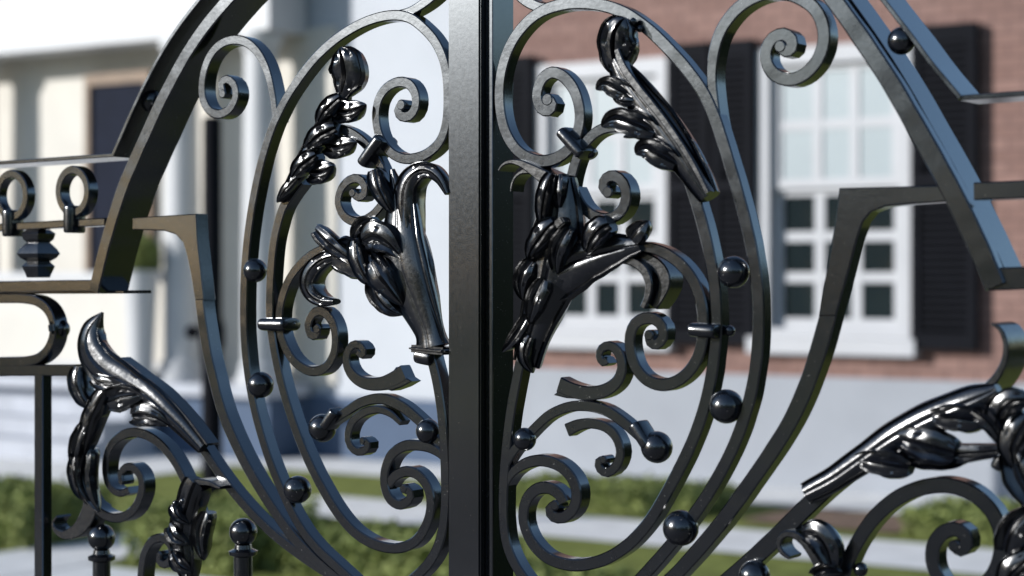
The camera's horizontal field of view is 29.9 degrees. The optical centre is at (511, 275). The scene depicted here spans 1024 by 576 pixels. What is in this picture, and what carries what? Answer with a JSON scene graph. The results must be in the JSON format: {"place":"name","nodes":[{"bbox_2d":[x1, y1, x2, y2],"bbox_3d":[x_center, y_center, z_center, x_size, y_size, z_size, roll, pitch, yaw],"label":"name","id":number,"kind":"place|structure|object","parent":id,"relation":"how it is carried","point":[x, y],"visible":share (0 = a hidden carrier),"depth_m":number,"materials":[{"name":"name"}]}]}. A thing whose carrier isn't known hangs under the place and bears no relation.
{"place":"outdoors","nodes":[
{"label":"outdoors","id":0,"kind":"place"},
{"bbox_2d":[0,533,141,575],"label":"entrance path","id":1,"kind":"structure","parent":0,"point":[21,561],"depth_m":10.27,"materials":[{"name":"grey concrete"}]},
{"bbox_2d":[18,564,177,575],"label":"side path","id":2,"kind":"structure","parent":0,"point":[83,570],"depth_m":9.75,"materials":[{"name":"grey concrete"}]},
{"bbox_2d":[0,452,264,484],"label":"forecourt","id":3,"kind":"structure","parent":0,"point":[158,462],"depth_m":15.31,"materials":[{"name":"grey concrete"}]},
{"bbox_2d":[0,457,993,575],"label":"lawn","id":4,"kind":"structure","parent":0,"point":[716,563],"depth_m":11.06,"materials":[{"name":"green plant"}]},
{"bbox_2d":[0,473,122,549],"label":"hedge","id":5,"kind":"object","parent":4,"relation":"on","point":[16,512],"visible":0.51,"depth_m":10.70,"materials":[{"name":"green plant"}]},
{"bbox_2d":[185,116,224,499],"bbox_3d":[-1.821,0.279,11.394,0.295,2.442,0.185,0,0,34],"label":"lamp post","id":6,"kind":"object","parent":4,"relation":"on","point":[211,181],"visible":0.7,"depth_m":11.32,"materials":[{"name":"black metal"}]},
{"bbox_2d":[121,492,326,575],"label":"hedge","id":7,"kind":"object","parent":4,"relation":"on","point":[229,512],"visible":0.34,"depth_m":9.99,"materials":[{"name":"green plant"}]},
{"bbox_2d":[0,0,448,464],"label":"white house","id":8,"kind":"structure","parent":4,"relation":"on","point":[73,74],"depth_m":16.35,"materials":[{"name":"paint"}]},
{"bbox_2d":[84,70,155,271],"bbox_3d":[-3.532,-0.838,17.266,0.820,1.977,0.088,0,0,34],"label":"door","id":9,"kind":"structure","parent":8,"relation":"in","point":[109,98],"depth_m":17.36,"materials":[{"name":"blue paint"}]},
{"bbox_2d":[124,231,163,372],"bbox_3d":[-3.168,0.259,16.369,0.384,1.280,0.376,0,0,34],"label":"potted shrub","id":10,"kind":"object","parent":8,"relation":"on","point":[140,314],"visible":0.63,"depth_m":16.26,"materials":[{"name":"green plant"}]},
{"bbox_2d":[251,513,529,575],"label":"hedge","id":11,"kind":"object","parent":4,"relation":"on","point":[362,559],"visible":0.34,"depth_m":9.64,"materials":[{"name":"green plant"}]},
{"bbox_2d":[436,559,664,575],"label":"hedge","id":12,"kind":"object","parent":4,"relation":"on","point":[546,570],"visible":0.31,"depth_m":9.17,"materials":[{"name":"green plant"}]},
{"bbox_2d":[516,469,737,516],"bbox_3d":[0.728,1.428,12.643,1.556,0.262,0.842,0,0,34],"label":"hedge","id":13,"kind":"object","parent":4,"relation":"on","point":[628,493],"visible":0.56,"depth_m":12.34,"materials":[{"name":"green plant"}]},
{"bbox_2d":[739,508,919,532],"bbox_3d":[2.035,1.500,11.833,1.009,0.001,0.800,0,0,34],"label":"planting bed","id":14,"kind":"object","parent":4,"relation":"on","point":[847,520],"visible":0.6,"depth_m":11.83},
{"bbox_2d":[897,493,1019,542],"bbox_3d":[2.987,1.431,11.141,1.362,0.254,0.847,0,0,34],"label":"hedge","id":15,"kind":"object","parent":4,"relation":"on","point":[935,514],"visible":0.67,"depth_m":11.15,"materials":[{"name":"green plant"}]},
{"bbox_2d":[236,457,955,513],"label":"house path","id":16,"kind":"structure","parent":0,"point":[841,500],"depth_m":13.43,"materials":[{"name":"grey concrete"}]},
{"bbox_2d":[301,496,992,574],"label":"front path","id":17,"kind":"structure","parent":0,"point":[894,553],"depth_m":11.14,"materials":[{"name":"grey concrete"}]},
{"label":"ground","id":18,"kind":"structure","parent":0,"visible":0},
{"bbox_2d":[513,0,1023,501],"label":"brick house","id":19,"kind":"structure","parent":18,"relation":"on","point":[925,310],"depth_m":13.64,"materials":[{"name":"brick"}]},
{"bbox_2d":[536,57,675,350],"bbox_3d":[0.691,-0.535,14.527,1.255,2.170,0.240,0,0,34],"label":"window","id":20,"kind":"structure","parent":19,"relation":"in","point":[603,312],"depth_m":14.53,"materials":[{"name":"white paint"}]},
{"bbox_2d":[746,43,920,356],"bbox_3d":[2.267,-0.535,13.480,1.264,2.170,0.240,0,0,34],"label":"window","id":21,"kind":"structure","parent":19,"relation":"in","point":[842,129],"depth_m":13.53,"materials":[{"name":"white paint"}]},
{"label":"pavement","id":22,"kind":"structure","parent":0,"visible":0},
{"bbox_2d":[0,0,488,575],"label":"gate leaf","id":23,"kind":"object","parent":22,"relation":"on","point":[388,262],"visible":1,"depth_m":2.72,"materials":[{"name":"black metal"}]},
{"bbox_2d":[489,0,1023,575],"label":"gate leaf","id":24,"kind":"object","parent":22,"relation":"on","point":[571,254],"visible":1,"depth_m":2.35,"materials":[{"name":"black metal"}]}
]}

